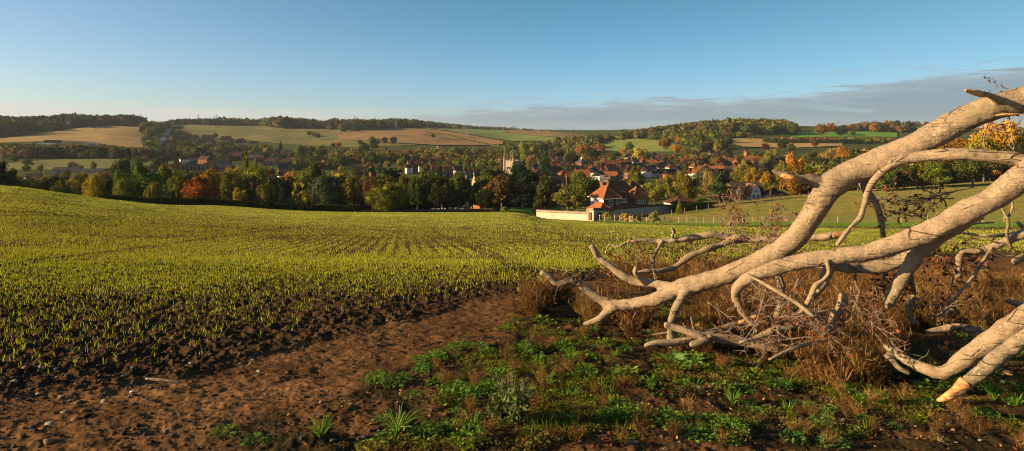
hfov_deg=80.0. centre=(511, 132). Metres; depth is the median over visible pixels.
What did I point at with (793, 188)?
woodland
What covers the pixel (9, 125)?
woodland
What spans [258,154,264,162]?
house
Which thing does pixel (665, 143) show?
broadleaf tree
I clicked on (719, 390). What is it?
dry weed
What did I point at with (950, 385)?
weed clump
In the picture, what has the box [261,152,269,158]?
broadleaf tree
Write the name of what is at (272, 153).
house
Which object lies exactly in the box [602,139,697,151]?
meadow
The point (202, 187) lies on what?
broadleaf tree
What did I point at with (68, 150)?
scrub
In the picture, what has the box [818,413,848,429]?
dry weed
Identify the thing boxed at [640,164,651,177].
house
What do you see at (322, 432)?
grass tuft
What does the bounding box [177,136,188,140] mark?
house
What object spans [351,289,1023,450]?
ground weeds
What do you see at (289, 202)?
bush
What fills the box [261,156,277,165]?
house
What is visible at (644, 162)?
house
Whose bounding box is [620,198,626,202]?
window
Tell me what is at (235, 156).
house
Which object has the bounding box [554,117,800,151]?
woodland
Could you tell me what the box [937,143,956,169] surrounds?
broadleaf tree
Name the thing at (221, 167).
house
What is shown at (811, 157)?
broadleaf tree
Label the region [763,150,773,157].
broadleaf tree
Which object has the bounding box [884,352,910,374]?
fallen bough
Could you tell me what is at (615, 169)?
house
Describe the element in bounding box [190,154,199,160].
house
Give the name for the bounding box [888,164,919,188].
broadleaf tree
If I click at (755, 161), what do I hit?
house
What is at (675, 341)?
fallen bough
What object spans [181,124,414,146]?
green field
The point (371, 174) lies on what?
house
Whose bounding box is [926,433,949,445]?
dry weed
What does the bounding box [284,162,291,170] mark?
house
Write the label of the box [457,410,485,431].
grass tuft
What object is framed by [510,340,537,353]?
weed clump
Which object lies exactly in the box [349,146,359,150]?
broadleaf tree
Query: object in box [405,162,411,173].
house
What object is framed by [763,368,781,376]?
weed clump
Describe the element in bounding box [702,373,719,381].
dry weed
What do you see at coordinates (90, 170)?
house
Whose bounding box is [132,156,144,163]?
broadleaf tree
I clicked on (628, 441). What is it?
stone
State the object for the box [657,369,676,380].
dry weed
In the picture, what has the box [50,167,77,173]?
house
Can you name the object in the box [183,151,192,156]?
broadleaf tree
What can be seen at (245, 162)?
poplar tree
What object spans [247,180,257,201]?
conifer tree
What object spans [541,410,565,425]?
dry weed
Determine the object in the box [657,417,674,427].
weed clump
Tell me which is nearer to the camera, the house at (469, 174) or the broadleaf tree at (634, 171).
the broadleaf tree at (634, 171)
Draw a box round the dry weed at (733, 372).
[722,368,743,378]
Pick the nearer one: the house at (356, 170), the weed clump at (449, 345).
the weed clump at (449, 345)
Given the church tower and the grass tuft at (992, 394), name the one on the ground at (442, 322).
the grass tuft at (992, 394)
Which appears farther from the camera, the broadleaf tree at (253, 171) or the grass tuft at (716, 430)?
the broadleaf tree at (253, 171)
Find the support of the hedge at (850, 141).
on the terrain at (1003, 262)
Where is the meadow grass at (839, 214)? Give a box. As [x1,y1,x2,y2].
[620,181,1023,223]
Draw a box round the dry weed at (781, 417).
[776,415,794,422]
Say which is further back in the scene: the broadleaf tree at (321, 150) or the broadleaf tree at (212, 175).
the broadleaf tree at (321, 150)
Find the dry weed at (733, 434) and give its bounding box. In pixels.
[729,427,751,440]
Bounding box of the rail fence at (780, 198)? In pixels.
[656,178,997,214]
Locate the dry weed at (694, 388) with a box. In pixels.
[682,383,703,394]
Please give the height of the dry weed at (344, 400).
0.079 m
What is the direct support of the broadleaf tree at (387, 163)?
on the terrain at (1003, 262)
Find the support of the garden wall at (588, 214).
on the terrain at (1003, 262)
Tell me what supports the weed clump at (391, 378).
on the ground at (442, 322)
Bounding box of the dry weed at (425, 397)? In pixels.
[418,394,434,403]
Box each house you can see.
[24,174,42,177]
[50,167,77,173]
[74,168,109,175]
[150,164,155,173]
[172,160,182,169]
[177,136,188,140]
[179,154,189,162]
[183,160,199,170]
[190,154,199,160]
[197,155,212,163]
[199,160,216,171]
[202,134,213,138]
[215,155,231,163]
[217,160,231,171]
[221,136,231,140]
[231,151,243,159]
[236,137,245,142]
[248,150,260,156]
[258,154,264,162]
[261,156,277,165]
[263,151,279,156]
[272,152,288,158]
[277,156,289,165]
[278,164,287,173]
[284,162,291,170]
[353,165,368,178]
[369,165,376,176]
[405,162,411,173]
[411,162,417,172]
[418,161,423,171]
[430,161,436,171]
[442,165,452,176]
[453,166,464,174]
[465,167,481,180]
[530,163,538,169]
[534,169,543,175]
[548,164,561,177]
[550,159,559,163]
[550,175,565,184]
[551,161,566,167]
[555,157,563,163]
[557,170,570,174]
[564,173,572,190]
[574,167,589,178]
[586,201,614,215]
[587,178,649,207]
[589,165,598,176]
[591,168,604,179]
[593,163,603,171]
[599,172,610,181]
[603,162,617,172]
[604,158,627,164]
[604,168,617,179]
[607,166,620,177]
[618,161,631,166]
[619,165,626,176]
[623,165,631,178]
[631,161,643,166]
[639,158,649,164]
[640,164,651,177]
[641,162,656,169]
[646,158,657,163]
[652,170,664,176]
[655,162,664,168]
[658,157,672,163]
[662,167,676,178]
[665,162,676,168]
[673,164,682,171]
[678,162,690,166]
[683,158,695,162]
[686,166,692,175]
[692,165,702,179]
[708,164,725,168]
[713,167,728,178]
[719,159,731,169]
[730,162,740,169]
[751,158,758,164]
[759,161,772,174]
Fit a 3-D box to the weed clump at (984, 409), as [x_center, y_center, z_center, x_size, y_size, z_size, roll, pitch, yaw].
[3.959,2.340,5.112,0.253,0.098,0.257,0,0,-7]
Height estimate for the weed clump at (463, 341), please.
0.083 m
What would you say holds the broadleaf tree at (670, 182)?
on the terrain at (1003, 262)
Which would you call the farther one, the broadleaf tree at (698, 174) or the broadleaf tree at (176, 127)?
the broadleaf tree at (176, 127)
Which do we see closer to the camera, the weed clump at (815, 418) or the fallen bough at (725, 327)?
the weed clump at (815, 418)
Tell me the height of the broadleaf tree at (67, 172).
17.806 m
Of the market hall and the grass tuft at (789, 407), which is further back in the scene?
the market hall
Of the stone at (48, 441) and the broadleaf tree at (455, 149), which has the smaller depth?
the stone at (48, 441)
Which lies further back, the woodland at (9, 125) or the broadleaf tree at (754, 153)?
the woodland at (9, 125)
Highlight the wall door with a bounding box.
[588,212,591,219]
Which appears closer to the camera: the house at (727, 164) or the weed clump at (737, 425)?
the weed clump at (737, 425)
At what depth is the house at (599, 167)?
512.11 m
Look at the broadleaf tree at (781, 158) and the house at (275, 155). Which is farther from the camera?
the house at (275, 155)
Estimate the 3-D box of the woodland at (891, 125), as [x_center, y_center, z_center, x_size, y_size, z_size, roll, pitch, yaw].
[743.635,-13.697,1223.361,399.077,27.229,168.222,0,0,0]
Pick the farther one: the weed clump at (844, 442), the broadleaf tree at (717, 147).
the broadleaf tree at (717, 147)
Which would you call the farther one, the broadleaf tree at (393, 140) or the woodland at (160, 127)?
the woodland at (160, 127)
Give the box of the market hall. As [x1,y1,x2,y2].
[574,156,588,168]
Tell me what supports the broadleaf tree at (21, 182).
on the terrain at (1003, 262)
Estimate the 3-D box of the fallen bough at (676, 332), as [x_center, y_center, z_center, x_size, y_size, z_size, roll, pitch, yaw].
[1.960,2.215,6.978,0.690,0.260,0.167,0,0,17]
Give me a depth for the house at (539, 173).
328.28 m
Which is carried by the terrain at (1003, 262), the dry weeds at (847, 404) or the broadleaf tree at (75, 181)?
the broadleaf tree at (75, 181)
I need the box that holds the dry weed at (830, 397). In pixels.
[816,396,841,408]
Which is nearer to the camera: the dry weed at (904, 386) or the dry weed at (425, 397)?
the dry weed at (425, 397)
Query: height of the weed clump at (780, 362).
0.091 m
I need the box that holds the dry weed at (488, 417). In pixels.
[486,409,506,424]
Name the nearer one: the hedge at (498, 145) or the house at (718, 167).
the house at (718, 167)
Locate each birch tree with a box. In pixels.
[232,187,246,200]
[331,165,343,176]
[551,184,586,210]
[640,177,667,203]
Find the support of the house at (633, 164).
on the terrain at (1003, 262)
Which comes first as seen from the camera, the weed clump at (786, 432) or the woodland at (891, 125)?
the weed clump at (786, 432)
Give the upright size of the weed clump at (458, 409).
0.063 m
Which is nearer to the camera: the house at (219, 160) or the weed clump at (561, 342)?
the weed clump at (561, 342)
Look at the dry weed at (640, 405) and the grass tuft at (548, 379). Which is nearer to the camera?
the dry weed at (640, 405)
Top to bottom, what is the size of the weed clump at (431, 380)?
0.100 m
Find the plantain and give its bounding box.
[822,354,859,393]
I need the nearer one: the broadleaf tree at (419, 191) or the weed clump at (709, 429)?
the weed clump at (709, 429)
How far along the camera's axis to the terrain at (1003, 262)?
76.74 m
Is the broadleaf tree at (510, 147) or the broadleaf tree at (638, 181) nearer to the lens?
the broadleaf tree at (638, 181)
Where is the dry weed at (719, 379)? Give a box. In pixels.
[707,375,722,382]
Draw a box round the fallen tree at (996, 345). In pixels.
[540,75,1023,401]
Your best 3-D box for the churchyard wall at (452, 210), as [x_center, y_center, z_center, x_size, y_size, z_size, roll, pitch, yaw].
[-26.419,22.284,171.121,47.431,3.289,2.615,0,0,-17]
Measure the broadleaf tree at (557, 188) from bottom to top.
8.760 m
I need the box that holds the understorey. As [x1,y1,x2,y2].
[23,173,555,209]
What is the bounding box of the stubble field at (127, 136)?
[0,126,147,147]
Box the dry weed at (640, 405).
[628,401,652,412]
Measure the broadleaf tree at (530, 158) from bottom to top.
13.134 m
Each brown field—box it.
[279,129,350,134]
[505,130,584,136]
[730,138,841,147]
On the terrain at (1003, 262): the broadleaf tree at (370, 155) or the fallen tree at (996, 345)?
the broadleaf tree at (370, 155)
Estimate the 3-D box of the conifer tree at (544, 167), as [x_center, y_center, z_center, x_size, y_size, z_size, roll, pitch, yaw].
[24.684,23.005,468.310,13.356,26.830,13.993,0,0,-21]
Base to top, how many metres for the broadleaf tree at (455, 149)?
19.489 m
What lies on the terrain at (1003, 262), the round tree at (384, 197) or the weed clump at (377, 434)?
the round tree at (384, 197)
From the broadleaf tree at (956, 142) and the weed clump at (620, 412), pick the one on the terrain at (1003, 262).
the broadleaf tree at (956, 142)
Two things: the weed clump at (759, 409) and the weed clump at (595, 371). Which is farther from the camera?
the weed clump at (595, 371)
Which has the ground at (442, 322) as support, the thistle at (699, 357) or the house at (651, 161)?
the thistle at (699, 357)
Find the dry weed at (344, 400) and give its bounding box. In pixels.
[330,397,351,408]
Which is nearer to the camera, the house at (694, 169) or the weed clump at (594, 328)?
the weed clump at (594, 328)
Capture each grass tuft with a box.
[300,410,334,437]
[376,403,424,433]
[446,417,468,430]
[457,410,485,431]
[540,372,557,384]
[561,347,579,360]
[563,384,581,398]
[611,349,620,356]
[645,374,658,384]
[703,423,722,438]
[723,387,742,404]
[778,399,794,412]
[819,406,833,418]
[980,380,1011,399]
[1001,389,1023,405]
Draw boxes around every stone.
[43,438,54,444]
[44,421,53,424]
[73,400,82,403]
[624,438,632,444]
[1002,370,1013,375]
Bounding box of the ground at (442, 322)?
[0,252,1023,450]
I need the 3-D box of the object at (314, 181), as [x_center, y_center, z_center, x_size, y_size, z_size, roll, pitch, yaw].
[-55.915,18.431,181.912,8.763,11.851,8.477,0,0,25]
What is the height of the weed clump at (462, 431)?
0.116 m
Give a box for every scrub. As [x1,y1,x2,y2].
[0,138,336,160]
[419,153,785,173]
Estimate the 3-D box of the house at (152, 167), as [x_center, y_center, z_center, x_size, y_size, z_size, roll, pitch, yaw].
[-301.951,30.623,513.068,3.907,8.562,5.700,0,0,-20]
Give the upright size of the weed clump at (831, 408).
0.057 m
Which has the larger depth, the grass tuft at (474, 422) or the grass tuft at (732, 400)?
the grass tuft at (732, 400)
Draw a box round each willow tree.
[81,172,104,196]
[112,178,128,195]
[143,182,162,197]
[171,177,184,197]
[293,169,312,190]
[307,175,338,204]
[341,172,362,204]
[397,158,404,166]
[454,159,461,165]
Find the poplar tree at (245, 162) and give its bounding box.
[242,151,248,172]
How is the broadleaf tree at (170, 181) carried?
on the terrain at (1003, 262)
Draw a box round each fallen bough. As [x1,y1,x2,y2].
[145,378,180,382]
[644,336,695,347]
[652,316,714,342]
[664,322,779,352]
[701,315,755,332]
[739,310,815,343]
[769,337,835,360]
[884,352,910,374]
[925,323,984,336]
[1004,299,1023,306]
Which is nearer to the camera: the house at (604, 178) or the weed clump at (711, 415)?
the weed clump at (711, 415)
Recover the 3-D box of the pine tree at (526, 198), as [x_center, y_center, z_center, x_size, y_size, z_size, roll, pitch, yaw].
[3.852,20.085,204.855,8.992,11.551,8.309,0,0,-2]
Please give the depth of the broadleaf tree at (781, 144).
787.36 m
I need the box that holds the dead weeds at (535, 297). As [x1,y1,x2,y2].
[511,249,1023,386]
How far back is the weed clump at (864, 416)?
4.88 m
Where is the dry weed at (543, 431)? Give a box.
[534,427,562,448]
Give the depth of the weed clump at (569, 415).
4.53 m
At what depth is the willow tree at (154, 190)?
151.30 m
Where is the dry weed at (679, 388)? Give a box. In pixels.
[665,384,684,395]
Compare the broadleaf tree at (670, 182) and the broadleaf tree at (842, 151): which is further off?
the broadleaf tree at (842, 151)
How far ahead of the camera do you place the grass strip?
114.56 m
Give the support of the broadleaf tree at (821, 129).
on the terrain at (1003, 262)
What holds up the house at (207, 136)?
on the terrain at (1003, 262)
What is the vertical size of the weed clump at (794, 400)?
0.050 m
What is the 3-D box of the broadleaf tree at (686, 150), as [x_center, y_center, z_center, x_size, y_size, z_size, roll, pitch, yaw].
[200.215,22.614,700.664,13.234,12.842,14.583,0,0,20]
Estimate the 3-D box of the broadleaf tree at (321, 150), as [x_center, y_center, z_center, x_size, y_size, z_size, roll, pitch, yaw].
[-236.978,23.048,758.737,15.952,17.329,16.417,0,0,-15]
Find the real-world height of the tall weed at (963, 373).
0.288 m
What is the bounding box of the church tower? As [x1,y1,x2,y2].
[503,149,519,178]
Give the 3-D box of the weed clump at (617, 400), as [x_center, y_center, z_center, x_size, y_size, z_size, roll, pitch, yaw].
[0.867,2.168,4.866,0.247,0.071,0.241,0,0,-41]
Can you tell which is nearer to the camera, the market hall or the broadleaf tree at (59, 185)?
the broadleaf tree at (59, 185)
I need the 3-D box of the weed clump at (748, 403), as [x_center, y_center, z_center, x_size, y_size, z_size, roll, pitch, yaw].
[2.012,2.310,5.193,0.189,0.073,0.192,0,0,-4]
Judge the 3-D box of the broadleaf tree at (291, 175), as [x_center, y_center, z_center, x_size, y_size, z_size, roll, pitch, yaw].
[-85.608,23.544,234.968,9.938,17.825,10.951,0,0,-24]
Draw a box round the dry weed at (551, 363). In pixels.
[544,359,561,367]
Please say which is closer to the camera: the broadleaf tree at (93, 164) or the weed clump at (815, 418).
the weed clump at (815, 418)
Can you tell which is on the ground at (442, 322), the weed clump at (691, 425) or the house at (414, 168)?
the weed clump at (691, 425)
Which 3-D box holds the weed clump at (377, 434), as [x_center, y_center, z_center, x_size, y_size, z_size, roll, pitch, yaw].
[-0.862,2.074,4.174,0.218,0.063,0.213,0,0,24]
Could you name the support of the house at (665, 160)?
on the terrain at (1003, 262)
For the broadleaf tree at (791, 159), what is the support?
on the terrain at (1003, 262)
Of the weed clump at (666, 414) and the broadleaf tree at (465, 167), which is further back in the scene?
the broadleaf tree at (465, 167)
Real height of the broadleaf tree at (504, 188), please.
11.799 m
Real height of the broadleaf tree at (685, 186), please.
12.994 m
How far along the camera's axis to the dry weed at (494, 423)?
4.42 m
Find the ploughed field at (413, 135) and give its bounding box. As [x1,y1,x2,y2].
[338,128,502,144]
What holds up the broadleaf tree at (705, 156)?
on the terrain at (1003, 262)
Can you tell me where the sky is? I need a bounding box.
[0,0,1023,129]
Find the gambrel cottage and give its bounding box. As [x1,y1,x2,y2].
[725,182,763,198]
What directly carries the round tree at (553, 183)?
on the terrain at (1003, 262)
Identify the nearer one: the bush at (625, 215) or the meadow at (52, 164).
the bush at (625, 215)
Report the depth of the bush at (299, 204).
159.54 m
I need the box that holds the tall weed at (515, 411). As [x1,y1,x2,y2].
[493,368,536,424]
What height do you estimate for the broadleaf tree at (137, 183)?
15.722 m
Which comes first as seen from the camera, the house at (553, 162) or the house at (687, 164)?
the house at (687, 164)
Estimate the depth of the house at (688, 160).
562.32 m
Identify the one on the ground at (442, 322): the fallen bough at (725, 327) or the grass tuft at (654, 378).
the grass tuft at (654, 378)
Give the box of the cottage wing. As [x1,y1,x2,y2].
[761,190,784,196]
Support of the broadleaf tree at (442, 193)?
on the terrain at (1003, 262)
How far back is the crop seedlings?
19.56 m
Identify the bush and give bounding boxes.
[22,159,33,165]
[286,196,296,209]
[297,200,303,209]
[305,199,311,209]
[501,206,510,211]
[601,212,610,220]
[620,213,628,220]
[648,211,659,222]
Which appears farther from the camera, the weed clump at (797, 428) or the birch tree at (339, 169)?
the birch tree at (339, 169)
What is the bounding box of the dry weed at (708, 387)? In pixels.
[694,381,719,394]
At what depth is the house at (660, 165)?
534.12 m
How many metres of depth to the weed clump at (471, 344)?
6.89 m
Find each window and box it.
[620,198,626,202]
[637,199,645,203]
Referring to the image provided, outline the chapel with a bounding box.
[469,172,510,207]
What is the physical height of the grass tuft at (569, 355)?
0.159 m
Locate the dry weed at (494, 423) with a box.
[486,418,503,428]
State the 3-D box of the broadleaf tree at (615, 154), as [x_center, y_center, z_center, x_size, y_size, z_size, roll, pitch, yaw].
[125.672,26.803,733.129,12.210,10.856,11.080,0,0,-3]
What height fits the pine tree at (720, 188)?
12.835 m
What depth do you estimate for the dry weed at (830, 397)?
5.38 m
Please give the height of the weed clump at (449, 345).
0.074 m
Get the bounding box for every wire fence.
[598,214,623,220]
[636,215,1023,222]
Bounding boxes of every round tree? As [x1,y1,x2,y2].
[253,183,279,208]
[364,183,406,211]
[539,174,555,190]
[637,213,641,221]
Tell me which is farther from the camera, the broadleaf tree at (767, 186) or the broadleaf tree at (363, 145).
the broadleaf tree at (363, 145)
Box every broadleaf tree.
[0,159,17,185]
[7,154,20,161]
[15,175,34,187]
[21,165,30,173]
[31,176,56,190]
[37,163,43,172]
[50,179,72,193]
[59,169,73,179]
[65,170,89,196]
[90,161,96,167]
[90,169,110,178]
[96,180,117,197]
[108,155,133,175]
[111,160,166,197]
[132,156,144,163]
[140,139,155,146]
[141,136,154,141]
[142,155,149,162]
[143,122,152,126]
[151,157,167,167]
[155,161,172,196]
[161,168,193,197]
[167,151,180,160]
[170,125,180,129]
[173,129,181,134]
[180,175,220,198]
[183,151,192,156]
[185,169,201,178]
[191,134,199,139]
[199,167,220,198]
[204,152,214,158]
[218,169,245,199]
[224,166,243,177]
[241,163,266,180]
[259,166,275,177]
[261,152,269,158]
[276,154,283,160]
[282,171,297,180]
[294,144,307,155]
[304,151,313,158]
[305,159,325,179]
[307,146,315,151]
[313,172,342,205]
[315,145,327,155]
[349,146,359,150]
[359,142,370,151]
[361,177,381,209]
[363,162,373,166]
[364,151,376,162]
[367,136,380,148]
[381,137,387,142]
[383,161,391,167]
[390,136,396,143]
[395,174,413,209]
[405,176,429,208]
[417,169,441,183]
[427,176,454,208]
[448,146,463,154]
[448,169,473,208]
[453,176,471,208]
[462,163,470,170]
[464,155,471,162]
[471,147,482,153]
[474,166,512,206]
[474,188,496,211]
[478,173,493,189]
[481,174,525,208]
[504,142,517,153]
[507,163,538,183]
[518,141,541,157]
[525,155,535,162]
[552,183,569,197]
[554,150,564,156]
[565,153,577,163]
[568,170,599,207]
[574,144,591,153]
[587,148,600,159]
[593,144,605,152]
[612,151,620,157]
[625,142,633,150]
[626,165,644,183]
[631,175,644,184]
[632,147,648,161]
[657,137,671,149]
[663,173,679,197]
[671,144,682,153]
[674,169,700,198]
[681,147,691,155]
[695,166,709,192]
[697,186,705,196]
[699,153,709,160]
[701,170,716,200]
[709,156,721,164]
[713,144,722,151]
[720,135,733,146]
[720,149,732,156]
[730,166,750,181]
[736,156,756,172]
[743,167,763,181]
[749,150,759,155]
[758,154,777,167]
[759,171,776,186]
[761,143,770,150]
[762,182,779,190]
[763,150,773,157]
[768,148,778,155]
[773,156,785,165]
[773,160,791,179]
[777,139,788,149]
[785,152,804,168]
[786,143,795,150]
[802,152,823,164]
[809,136,821,147]
[813,123,828,136]
[820,148,839,161]
[826,123,837,133]
[834,125,847,134]
[835,146,856,161]
[874,171,895,190]
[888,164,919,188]
[909,160,941,185]
[916,161,952,187]
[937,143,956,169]
[949,138,970,167]
[950,160,995,184]
[959,133,1005,182]
[967,118,1023,177]
[996,143,1023,174]
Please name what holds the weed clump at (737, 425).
on the ground at (442, 322)
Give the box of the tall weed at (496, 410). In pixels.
[483,378,520,418]
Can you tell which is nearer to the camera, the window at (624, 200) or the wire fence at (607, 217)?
the wire fence at (607, 217)
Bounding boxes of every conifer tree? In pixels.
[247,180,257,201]
[276,178,290,203]
[377,160,382,168]
[435,165,444,177]
[537,146,553,177]
[676,199,683,213]
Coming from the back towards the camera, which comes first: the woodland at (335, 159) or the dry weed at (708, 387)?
the woodland at (335, 159)
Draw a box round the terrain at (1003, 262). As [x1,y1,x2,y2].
[0,124,1023,290]
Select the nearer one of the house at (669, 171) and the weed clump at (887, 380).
the weed clump at (887, 380)
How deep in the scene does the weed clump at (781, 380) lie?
5.91 m
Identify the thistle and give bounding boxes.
[660,349,693,362]
[680,353,706,363]
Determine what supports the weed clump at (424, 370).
on the ground at (442, 322)
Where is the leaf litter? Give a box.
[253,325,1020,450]
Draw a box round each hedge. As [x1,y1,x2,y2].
[0,143,117,146]
[97,194,362,211]
[151,137,160,151]
[425,131,519,150]
[669,201,714,211]
[762,138,862,143]
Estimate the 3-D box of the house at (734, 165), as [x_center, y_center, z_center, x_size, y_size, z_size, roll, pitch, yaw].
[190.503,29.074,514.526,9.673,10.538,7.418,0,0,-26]
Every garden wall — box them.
[536,208,594,220]
[595,204,670,220]
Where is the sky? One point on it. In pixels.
(534, 64)
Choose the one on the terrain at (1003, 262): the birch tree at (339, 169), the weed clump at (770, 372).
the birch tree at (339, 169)
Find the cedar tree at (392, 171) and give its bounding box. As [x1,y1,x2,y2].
[361,167,402,180]
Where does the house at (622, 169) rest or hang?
on the terrain at (1003, 262)
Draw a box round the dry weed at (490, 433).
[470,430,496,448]
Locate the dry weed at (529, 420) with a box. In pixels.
[512,411,537,428]
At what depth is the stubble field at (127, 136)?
965.32 m
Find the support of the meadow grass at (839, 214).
on the terrain at (1003, 262)
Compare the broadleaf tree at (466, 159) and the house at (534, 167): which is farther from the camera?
the broadleaf tree at (466, 159)
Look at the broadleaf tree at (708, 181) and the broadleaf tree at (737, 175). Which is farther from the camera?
the broadleaf tree at (737, 175)
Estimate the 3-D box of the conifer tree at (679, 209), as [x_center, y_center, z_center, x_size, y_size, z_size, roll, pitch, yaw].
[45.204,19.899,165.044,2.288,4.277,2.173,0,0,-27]
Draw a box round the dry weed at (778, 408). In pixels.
[763,403,781,413]
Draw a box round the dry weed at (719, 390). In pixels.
[708,384,727,394]
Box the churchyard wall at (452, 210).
[356,208,499,211]
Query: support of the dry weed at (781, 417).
on the ground at (442, 322)
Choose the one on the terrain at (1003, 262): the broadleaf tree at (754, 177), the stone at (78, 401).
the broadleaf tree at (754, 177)
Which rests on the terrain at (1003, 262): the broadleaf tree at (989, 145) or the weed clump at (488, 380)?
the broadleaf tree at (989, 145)
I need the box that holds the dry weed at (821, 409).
[810,404,833,416]
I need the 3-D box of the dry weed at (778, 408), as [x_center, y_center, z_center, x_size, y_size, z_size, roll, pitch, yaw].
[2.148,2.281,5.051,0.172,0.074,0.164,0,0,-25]
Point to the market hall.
(581, 162)
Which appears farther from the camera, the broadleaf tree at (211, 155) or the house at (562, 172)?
the broadleaf tree at (211, 155)
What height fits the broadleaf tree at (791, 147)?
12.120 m
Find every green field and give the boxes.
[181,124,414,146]
[424,128,561,140]
[770,131,896,136]
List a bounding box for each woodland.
[0,112,147,135]
[138,119,175,135]
[175,115,508,131]
[291,148,496,169]
[414,138,750,167]
[493,127,978,130]
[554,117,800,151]
[738,136,968,168]
[777,137,1023,194]
[800,120,928,132]
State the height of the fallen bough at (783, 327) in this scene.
0.355 m
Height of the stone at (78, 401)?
0.033 m
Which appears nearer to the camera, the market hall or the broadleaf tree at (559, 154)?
the market hall
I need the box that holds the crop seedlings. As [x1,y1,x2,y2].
[0,185,1023,375]
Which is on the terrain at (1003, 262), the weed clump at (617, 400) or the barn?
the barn
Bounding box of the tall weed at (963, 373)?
[949,353,969,376]
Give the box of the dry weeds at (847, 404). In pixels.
[426,320,1023,446]
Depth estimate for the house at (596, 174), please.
433.88 m
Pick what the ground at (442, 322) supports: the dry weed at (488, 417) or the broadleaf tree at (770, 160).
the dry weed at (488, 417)
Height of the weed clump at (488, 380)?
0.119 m
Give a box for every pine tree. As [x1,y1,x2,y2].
[510,176,534,207]
[532,175,557,209]
[705,168,734,204]
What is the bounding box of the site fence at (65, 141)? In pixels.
[44,140,99,145]
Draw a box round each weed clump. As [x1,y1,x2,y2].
[207,423,240,438]
[238,431,273,447]
[360,368,391,383]
[370,428,400,444]
[371,412,391,423]
[380,376,406,388]
[389,371,408,379]
[392,372,413,382]
[401,389,423,399]
[405,419,445,444]
[409,354,425,361]
[411,366,429,373]
[412,363,430,371]
[414,360,429,366]
[422,349,448,362]
[425,373,451,387]
[430,379,481,408]
[436,417,462,432]
[439,388,463,403]
[442,343,460,351]
[445,405,466,416]
[450,423,491,445]
[454,340,472,347]
[468,341,489,350]
[470,381,499,398]
[472,377,503,396]
[477,376,492,388]
[478,346,496,354]
[489,365,515,378]
[491,415,507,425]
[495,367,518,378]
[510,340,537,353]
[545,354,568,365]
[547,339,574,352]
[559,413,579,424]
[571,361,599,376]
[588,326,599,331]
[597,407,626,423]
[605,410,633,426]
[607,398,632,407]
[609,401,627,408]
[609,402,648,425]
[618,345,633,351]
[650,405,688,429]
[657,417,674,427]
[674,423,705,440]
[682,424,717,442]
[683,414,705,422]
[687,420,717,439]
[698,412,729,425]
[707,416,750,438]
[716,434,742,446]
[734,382,754,394]
[738,399,757,408]
[749,406,770,417]
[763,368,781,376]
[768,379,785,387]
[770,378,794,390]
[774,359,790,367]
[778,429,809,444]
[783,361,796,369]
[787,427,805,434]
[789,399,807,407]
[799,400,818,408]
[807,414,836,427]
[810,419,840,435]
[813,433,850,449]
[820,404,838,413]
[850,390,883,406]
[854,413,878,424]
[872,375,894,384]
[873,388,888,398]
[883,421,904,430]
[918,396,942,408]
[938,381,966,393]
[969,404,1000,419]
[1001,395,1023,405]
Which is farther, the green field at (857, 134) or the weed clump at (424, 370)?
the green field at (857, 134)
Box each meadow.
[4,158,173,169]
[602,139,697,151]
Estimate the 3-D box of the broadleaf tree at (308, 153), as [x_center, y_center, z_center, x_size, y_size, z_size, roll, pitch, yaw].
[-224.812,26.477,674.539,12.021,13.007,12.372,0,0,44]
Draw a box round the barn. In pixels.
[778,187,792,195]
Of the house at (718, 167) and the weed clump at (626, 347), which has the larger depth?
the house at (718, 167)
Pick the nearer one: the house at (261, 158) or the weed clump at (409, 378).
the weed clump at (409, 378)
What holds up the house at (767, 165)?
on the terrain at (1003, 262)
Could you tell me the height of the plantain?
0.340 m
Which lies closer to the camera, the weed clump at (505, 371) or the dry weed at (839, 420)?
the dry weed at (839, 420)
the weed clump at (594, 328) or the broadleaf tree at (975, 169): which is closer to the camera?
the weed clump at (594, 328)
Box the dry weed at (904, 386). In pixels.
[894,382,915,392]
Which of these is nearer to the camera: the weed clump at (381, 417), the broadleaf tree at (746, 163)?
the weed clump at (381, 417)
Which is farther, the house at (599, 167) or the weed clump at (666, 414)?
the house at (599, 167)
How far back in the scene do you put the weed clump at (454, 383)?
4.98 m
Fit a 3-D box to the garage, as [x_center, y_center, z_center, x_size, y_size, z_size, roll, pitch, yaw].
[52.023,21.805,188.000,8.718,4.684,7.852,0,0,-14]
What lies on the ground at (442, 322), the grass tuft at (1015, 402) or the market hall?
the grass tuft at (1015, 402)
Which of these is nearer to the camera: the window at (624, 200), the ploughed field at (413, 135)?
the window at (624, 200)
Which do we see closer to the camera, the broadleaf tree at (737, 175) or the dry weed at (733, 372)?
the dry weed at (733, 372)
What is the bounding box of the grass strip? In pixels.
[500,210,1023,227]
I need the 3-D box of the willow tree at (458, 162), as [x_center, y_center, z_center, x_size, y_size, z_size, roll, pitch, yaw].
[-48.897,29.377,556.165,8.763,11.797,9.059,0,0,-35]
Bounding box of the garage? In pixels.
[662,196,693,204]
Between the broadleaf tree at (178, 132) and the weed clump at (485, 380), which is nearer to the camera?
the weed clump at (485, 380)
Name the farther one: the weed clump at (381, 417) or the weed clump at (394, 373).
the weed clump at (394, 373)
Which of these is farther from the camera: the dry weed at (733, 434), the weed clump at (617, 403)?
the weed clump at (617, 403)
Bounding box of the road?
[153,129,172,154]
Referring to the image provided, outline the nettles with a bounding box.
[528,300,1023,396]
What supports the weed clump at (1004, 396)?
on the ground at (442, 322)

